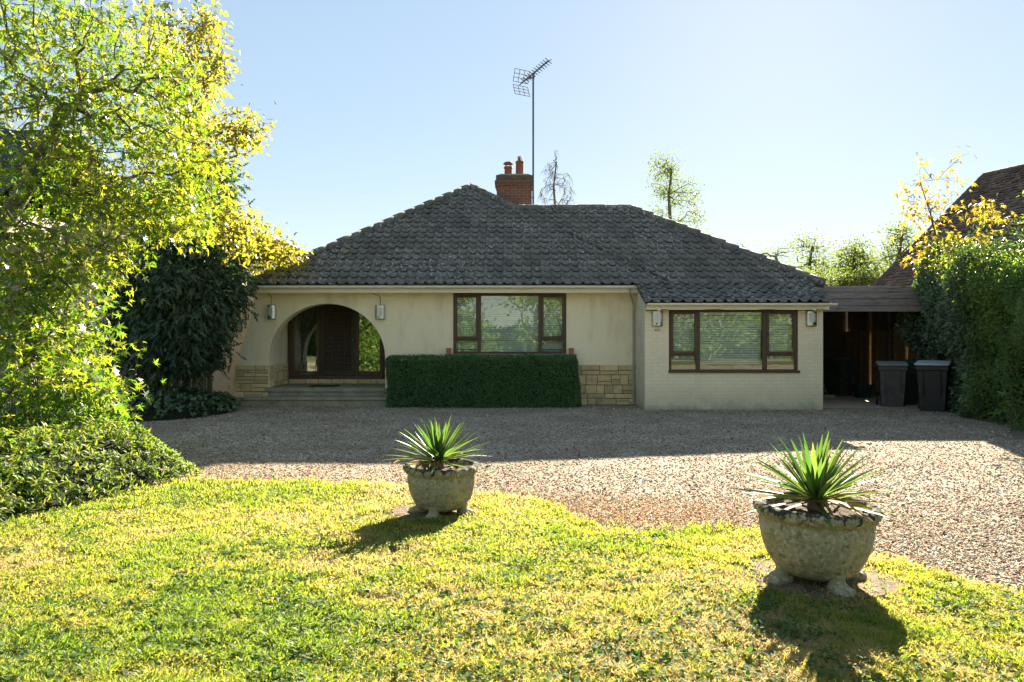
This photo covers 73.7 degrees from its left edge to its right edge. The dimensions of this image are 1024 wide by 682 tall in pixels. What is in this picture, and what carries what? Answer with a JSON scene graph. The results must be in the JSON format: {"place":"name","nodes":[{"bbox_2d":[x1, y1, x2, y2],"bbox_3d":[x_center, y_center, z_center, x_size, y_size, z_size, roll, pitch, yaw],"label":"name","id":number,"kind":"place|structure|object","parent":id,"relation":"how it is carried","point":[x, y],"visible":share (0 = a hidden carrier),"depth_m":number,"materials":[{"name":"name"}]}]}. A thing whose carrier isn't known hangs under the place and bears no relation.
{"place":"outdoors","nodes":[
{"label":"outdoors","id":0,"kind":"place"},
{"bbox_2d":[0,110,303,391],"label":"rendered house","id":1,"kind":"structure","parent":0,"point":[4,156],"depth_m":20.00,"materials":[{"name":"stone"}]},
{"bbox_2d":[159,1,177,143],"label":"tv aerial","id":2,"kind":"object","parent":1,"relation":"attached to","point":[166,59],"visible":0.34,"depth_m":20.28,"materials":[{"name":"metal"}]},
{"bbox_2d":[191,308,252,395],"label":"garden wall","id":3,"kind":"structure","parent":0,"point":[222,382],"depth_m":17.90,"materials":[{"name":"beige paint"}]},
{"bbox_2d":[0,472,1023,681],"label":"lawn","id":4,"kind":"structure","parent":0,"point":[742,565],"depth_m":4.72,"materials":[{"name":"green plant"}]},
{"bbox_2d":[0,413,203,521],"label":"glossy shrub","id":5,"kind":"object","parent":4,"relation":"on","point":[38,470],"visible":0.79,"depth_m":6.53,"materials":[{"name":"green plant"}]},
{"bbox_2d":[390,505,483,518],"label":"soil","id":6,"kind":"structure","parent":4,"relation":"on","point":[400,510],"depth_m":5.82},
{"bbox_2d":[403,458,479,520],"bbox_3d":[-0.606,1.274,5.858,0.656,0.448,0.662,0,0,14],"label":"stone planter","id":7,"kind":"object","parent":6,"relation":"on","point":[446,489],"visible":0.88,"depth_m":5.63,"materials":[{"name":"grey stone"}]},
{"bbox_2d":[381,414,493,476],"bbox_3d":[-0.616,0.881,5.852,0.998,0.511,0.899,0,0,-44],"label":"yucca","id":8,"kind":"object","parent":7,"relation":"in","point":[436,442],"visible":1,"depth_m":5.79,"materials":[{"name":"green plant"}]},
{"bbox_2d":[749,560,907,599],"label":"soil","id":9,"kind":"structure","parent":4,"relation":"on","point":[876,584],"depth_m":3.87,"materials":[{"name":"brown soil"}]},
{"bbox_2d":[753,490,882,596],"bbox_3d":[1.772,1.177,3.980,0.700,0.479,0.701,0,0,-9],"label":"stone planter","id":10,"kind":"object","parent":9,"relation":"on","point":[801,541],"visible":0.92,"depth_m":3.75,"materials":[{"name":"grey stone"}]},
{"bbox_2d":[731,432,907,534],"bbox_3d":[1.766,0.802,3.982,0.918,0.541,0.954,0,0,0],"label":"yucca","id":11,"kind":"object","parent":10,"relation":"in","point":[815,486],"visible":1,"depth_m":3.94,"materials":[{"name":"green plant"}]},
{"bbox_2d":[0,399,1023,589],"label":"gravel drive","id":12,"kind":"structure","parent":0,"point":[592,413],"depth_m":9.92,"materials":[{"name":"beige gravel"}]},
{"bbox_2d":[93,361,212,392],"bbox_3d":[-8.335,0.910,15.838,2.730,1.080,0.105,0,0,0],"label":"board fence","id":13,"kind":"object","parent":12,"relation":"on","point":[179,382],"visible":0.05,"depth_m":15.80,"materials":[{"name":"brown wood"}]},
{"bbox_2d":[80,153,268,391],"bbox_3d":[-7.204,-1.341,14.412,3.929,5.581,3.577,0,0,0],"label":"broad-leaved evergreen shrub","id":14,"kind":"object","parent":12,"relation":"on","point":[179,321],"visible":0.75,"depth_m":13.67,"materials":[{"name":"green plant"}]},
{"bbox_2d":[111,0,312,391],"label":"bronze leaved tree","id":15,"kind":"object","parent":12,"relation":"on","point":[260,246],"visible":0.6,"depth_m":14.76,"materials":[{"name":"yellow plant"}]},
{"bbox_2d":[384,353,581,407],"bbox_3d":[-0.635,0.873,15.061,4.361,1.223,0.668,0,0,0],"label":"clipped hedge","id":16,"kind":"object","parent":12,"relation":"on","point":[476,380],"visible":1,"depth_m":14.84,"materials":[{"name":"green plant"}]},
{"bbox_2d":[98,405,1023,595],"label":"gravel stones","id":17,"kind":"object","parent":12,"relation":"on","point":[985,551],"visible":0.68,"depth_m":7.95,"materials":[{"name":"beige gravel"}]},
{"bbox_2d":[170,448,1023,590],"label":"leaf litter","id":18,"kind":"object","parent":12,"relation":"on","point":[665,516],"visible":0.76,"depth_m":5.95,"materials":[{"name":"brown plant"}]},
{"bbox_2d":[914,360,952,411],"bbox_3d":[8.812,0.930,14.265,0.622,1.040,0.738,0,0,38],"label":"wheelie bin","id":19,"kind":"object","parent":12,"relation":"on","point":[933,377],"visible":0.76,"depth_m":14.04,"materials":[{"name":"plastic"}]},
{"bbox_2d":[893,214,1023,417],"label":"ivy hedge","id":20,"kind":"object","parent":12,"relation":"on","point":[934,326],"visible":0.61,"depth_m":13.98,"materials":[{"name":"green plant"}]},
{"bbox_2d":[954,242,1023,431],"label":"privet hedge","id":21,"kind":"object","parent":12,"relation":"on","point":[999,375],"visible":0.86,"depth_m":12.14,"materials":[{"name":"green plant"}]},
{"bbox_2d":[985,391,1023,432],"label":"seedling","id":22,"kind":"object","parent":12,"relation":"on","point":[1018,405],"visible":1,"depth_m":11.05,"materials":[{"name":"green plant"}]},
{"bbox_2d":[0,0,1023,283],"label":"sky","id":23,"kind":"structure","parent":0,"point":[789,114],"materials":[{"name":"blue"}]},
{"bbox_2d":[569,348,573,353],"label":"terracotta block","id":24,"kind":"structure","parent":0,"point":[571,350],"depth_m":15.37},
{"bbox_2d":[823,389,918,407],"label":"carport floor","id":25,"kind":"structure","parent":0,"point":[852,401],"depth_m":16.03,"materials":[{"name":"concrete"}]},
{"bbox_2d":[823,383,834,397],"bbox_3d":[7.958,0.885,17.494,0.579,1.120,0.259,0,0,36],"label":"broom","id":26,"kind":"object","parent":25,"relation":"on","point":[828,396],"visible":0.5,"depth_m":17.40,"materials":[{"name":"brown wood"}]},
{"bbox_2d":[823,357,857,395],"bbox_3d":[8.714,0.944,18.218,0.598,1.000,0.709,0,0,-20],"label":"wheelie bin","id":27,"kind":"object","parent":25,"relation":"on","point":[839,374],"visible":0.89,"depth_m":18.00,"materials":[{"name":"plastic"}]},
{"bbox_2d":[852,384,873,397],"bbox_3d":[8.970,1.279,17.450,0.410,0.330,0.328,0,0,0],"label":"recycling box","id":28,"kind":"object","parent":25,"relation":"on","point":[862,390],"visible":1,"depth_m":17.32,"materials":[{"name":"green plastic"}]},
{"bbox_2d":[811,286,936,387],"bbox_3d":[8.582,0.097,18.400,4.035,2.706,5.600,0,0,0],"label":"carport","id":29,"kind":"object","parent":25,"relation":"on","point":[857,298],"visible":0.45,"depth_m":15.61,"materials":[{"name":"brown wood"}]},
{"bbox_2d":[844,305,924,392],"bbox_3d":[10.238,0.157,18.560,0.115,2.586,5.360,0,0,0],"label":"panel fence","id":30,"kind":"object","parent":25,"relation":"on","point":[865,340],"visible":0.3,"depth_m":19.48,"materials":[{"name":"brown wood"}]},
{"bbox_2d":[875,361,908,406],"bbox_3d":[8.428,0.950,15.167,0.598,1.000,0.709,0,0,24],"label":"wheelie bin","id":31,"kind":"object","parent":25,"relation":"on","point":[891,378],"visible":1,"depth_m":14.93,"materials":[{"name":"plastic"}]},
{"bbox_2d":[884,359,917,404],"bbox_3d":[9.023,0.934,15.769,0.610,1.020,0.724,0,0,10],"label":"wheelie bin","id":32,"kind":"object","parent":25,"relation":"on","point":[911,389],"visible":0.41,"depth_m":15.48,"materials":[{"name":"plastic"}]},
{"bbox_2d":[871,164,1023,285],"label":"tiled house","id":33,"kind":"structure","parent":0,"point":[1005,186],"depth_m":24.82,"materials":[{"name":"tile"}]},
{"bbox_3d":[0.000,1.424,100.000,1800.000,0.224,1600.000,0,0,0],"label":"ground","id":34,"kind":"structure","parent":0,"visible":0},
{"bbox_2d":[0,0,258,439],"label":"sweet gum","id":35,"kind":"object","parent":34,"relation":"on","point":[60,393],"visible":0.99,"depth_m":8.29,"materials":[{"name":"green plant"}]},
{"bbox_2d":[64,381,240,421],"bbox_3d":[-7.250,1.272,13.900,8.000,0.957,8.000,0,0,0],"label":"evergreen bed","id":36,"kind":"object","parent":34,"relation":"on","point":[168,402],"visible":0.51,"depth_m":13.12,"materials":[{"name":"green plant"}]},
{"bbox_2d":[232,156,837,409],"bbox_3d":[0.324,-1.910,21.026,13.368,6.820,13.947,0,0,0],"label":"bungalow","id":37,"kind":"object","parent":34,"relation":"on","point":[609,275],"visible":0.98,"depth_m":15.50,"materials":[{"name":"paint"}]},
{"bbox_2d":[266,305,275,318],"bbox_3d":[-5.460,-0.655,15.436,0.230,0.330,0.128,0,0,0],"label":"wall lantern","id":38,"kind":"object","parent":37,"relation":"attached to","point":[270,311],"depth_m":15.41,"materials":[{"name":"metal"}]},
{"bbox_2d":[297,306,315,369],"bbox_3d":[-5.110,-0.130,17.050,0.540,1.720,0.100,0,0,0],"label":"curtain","id":39,"kind":"object","parent":37,"relation":"hanging from","point":[304,318],"visible":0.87,"depth_m":17.05,"materials":[{"name":"fabric"}]},
{"bbox_2d":[308,385,340,386],"bbox_3d":[-4.400,1.053,16.025,0.640,0.016,0.450,0,0,0],"label":"doormat","id":40,"kind":"object","parent":37,"relation":"on","point":[324,385],"visible":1,"depth_m":16.03,"materials":[{"name":"rubber"}]},
{"bbox_2d":[320,304,355,374],"bbox_3d":[-4.315,-0.078,16.905,0.884,1.855,0.150,0,0,0],"label":"door","id":41,"kind":"structure","parent":37,"relation":"in","point":[337,322],"depth_m":16.92,"materials":[{"name":"brown wood"}]},
{"bbox_2d":[375,305,384,318],"bbox_3d":[-2.990,-0.655,15.436,0.230,0.330,0.128,0,0,0],"label":"wall lantern","id":42,"kind":"object","parent":37,"relation":"attached to","point":[379,311],"depth_m":15.40,"materials":[{"name":"metal"}]},
{"bbox_2d":[446,348,450,353],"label":"terracotta block","id":43,"kind":"structure","parent":37,"relation":"on","point":[448,350],"depth_m":15.37,"materials":[{"name":"orange ceramic"}]},
{"bbox_2d":[456,298,476,350],"bbox_3d":[-1.028,-0.400,15.705,0.516,1.270,0.050,0,0,0],"label":"venetian blind","id":44,"kind":"object","parent":37,"relation":"attached to","point":[466,309],"visible":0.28,"depth_m":15.70,"materials":[{"name":"white"}]},
{"bbox_2d":[481,296,537,351],"bbox_3d":[-0.050,-0.395,15.705,1.340,1.280,0.050,0,0,0],"label":"venetian blind","id":45,"kind":"object","parent":37,"relation":"attached to","point":[509,346],"visible":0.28,"depth_m":15.70,"materials":[{"name":"white"}]},
{"bbox_2d":[444,293,576,357],"bbox_3d":[-0.036,-0.348,15.465,2.978,1.475,0.250,0,0,0],"label":"window","id":46,"kind":"structure","parent":37,"relation":"in","point":[541,296],"depth_m":15.51,"materials":[{"name":"brown wood"}]},
{"bbox_2d":[513,58,551,203],"bbox_3d":[0.602,-5.670,19.046,0.500,4.240,1.605,0,0,-28],"label":"tv aerial","id":47,"kind":"object","parent":37,"relation":"attached to","point":[532,76],"visible":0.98,"depth_m":19.32,"materials":[{"name":"metal"}]},
{"bbox_2d":[542,298,563,350],"bbox_3d":[0.927,-0.400,15.705,0.515,1.270,0.050,0,0,0],"label":"venetian blind","id":48,"kind":"object","parent":37,"relation":"attached to","point":[552,308],"visible":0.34,"depth_m":15.70,"materials":[{"name":"white"}]},
{"bbox_2d":[652,311,662,325],"bbox_3d":[3.060,-0.475,14.336,0.230,0.330,0.128,0,0,0],"label":"wall lantern","id":49,"kind":"object","parent":37,"relation":"attached to","point":[657,318],"depth_m":14.30,"materials":[{"name":"metal"}]},
{"bbox_2d":[671,314,694,360],"bbox_3d":[3.628,-0.092,14.605,0.543,1.045,0.050,0,0,0],"label":"venetian blind","id":50,"kind":"object","parent":37,"relation":"attached to","point":[683,337],"visible":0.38,"depth_m":14.60,"materials":[{"name":"white"}]},
{"bbox_2d":[700,312,760,363],"bbox_3d":[4.640,-0.060,14.605,1.360,1.110,0.050,0,0,0],"label":"venetian blind","id":51,"kind":"object","parent":37,"relation":"hanging from","point":[729,334],"visible":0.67,"depth_m":14.60,"materials":[{"name":"white plastic"}]},
{"bbox_2d":[668,310,799,372],"bbox_3d":[4.680,0.002,14.422,2.766,1.335,0.135,0,0,0],"label":"window","id":52,"kind":"structure","parent":37,"relation":"in","point":[765,313],"depth_m":14.41,"materials":[{"name":"brown wood"}]},
{"bbox_2d":[646,309,824,310],"bbox_3d":[4.654,-0.640,14.204,3.690,0.042,0.193,0,0,3],"label":"cable","id":53,"kind":"object","parent":37,"relation":"attached to","point":[735,310],"visible":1,"depth_m":14.19,"materials":[{"name":"black metal"}]},
{"bbox_2d":[767,314,791,360],"bbox_3d":[5.676,-0.092,14.605,0.613,1.045,0.050,0,0,0],"label":"venetian blind","id":54,"kind":"object","parent":37,"relation":"attached to","point":[780,336],"visible":0.6,"depth_m":14.60,"materials":[{"name":"white"}]},
{"bbox_2d":[806,311,816,325],"bbox_3d":[6.300,-0.475,14.336,0.230,0.330,0.128,0,0,0],"label":"wall lantern","id":55,"kind":"object","parent":37,"relation":"attached to","point":[811,318],"depth_m":14.30,"materials":[{"name":"metal"}]},
{"bbox_2d":[536,150,575,204],"bbox_3d":[2.324,-4.310,36.040,2.280,11.524,1.496,0,0,0],"label":"bare birch","id":56,"kind":"object","parent":34,"relation":"on","point":[553,186],"visible":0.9,"depth_m":35.97,"materials":[{"name":"grey plant"}]},
{"bbox_2d":[643,148,708,233],"bbox_3d":[8.786,-4.648,38.029,4.204,12.202,2.687,0,0,0],"label":"leafy birch","id":57,"kind":"object","parent":34,"relation":"on","point":[670,196],"visible":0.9,"depth_m":37.92,"materials":[{"name":"green plant"}]},
{"bbox_2d":[723,234,800,264],"bbox_3d":[14.066,-2.560,39.896,6.234,8.026,3.414,0,0,0],"label":"twiggy tree","id":58,"kind":"object","parent":34,"relation":"on","point":[773,256],"visible":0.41,"depth_m":39.90,"materials":[{"name":"green plant"}]},
{"bbox_2d":[779,224,838,278],"bbox_3d":[15.752,-2.335,36.000,3.943,7.581,2.858,0,0,0],"label":"airy tree","id":59,"kind":"object","parent":34,"relation":"on","point":[810,256],"visible":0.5,"depth_m":35.83,"materials":[{"name":"green plant"}]},
{"bbox_2d":[798,259,887,330],"bbox_3d":[13.893,-1.142,29.980,5.958,5.196,2.839,0,0,0],"label":"boundary bush","id":60,"kind":"object","parent":34,"relation":"on","point":[857,277],"visible":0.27,"depth_m":29.71,"materials":[{"name":"green plant"}]},
{"bbox_2d":[808,233,888,285],"bbox_3d":[16.474,-1.909,33.066,4.412,6.730,3.183,0,0,-15],"label":"bushy tree","id":61,"kind":"object","parent":34,"relation":"on","point":[853,256],"visible":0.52,"depth_m":32.78,"materials":[{"name":"green plant"}]},
{"bbox_2d":[867,212,922,278],"bbox_3d":[17.310,-2.077,29.885,3.149,7.066,2.756,0,0,22],"label":"open crowned tree","id":62,"kind":"object","parent":34,"relation":"on","point":[899,240],"visible":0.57,"depth_m":29.96,"materials":[{"name":"green plant"}]},
{"bbox_2d":[889,146,1019,294],"bbox_3d":[9.997,-1.464,15.171,3.272,5.832,1.782,0,0,-4],"label":"maple sapling","id":63,"kind":"object","parent":34,"relation":"on","point":[934,223],"visible":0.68,"depth_m":15.18,"materials":[{"name":"yellow plant"}]},
{"bbox_2d":[922,190,1023,368],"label":"lime green bush","id":64,"kind":"object","parent":34,"relation":"on","point":[989,293],"visible":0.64,"depth_m":12.27,"materials":[{"name":"green plant"}]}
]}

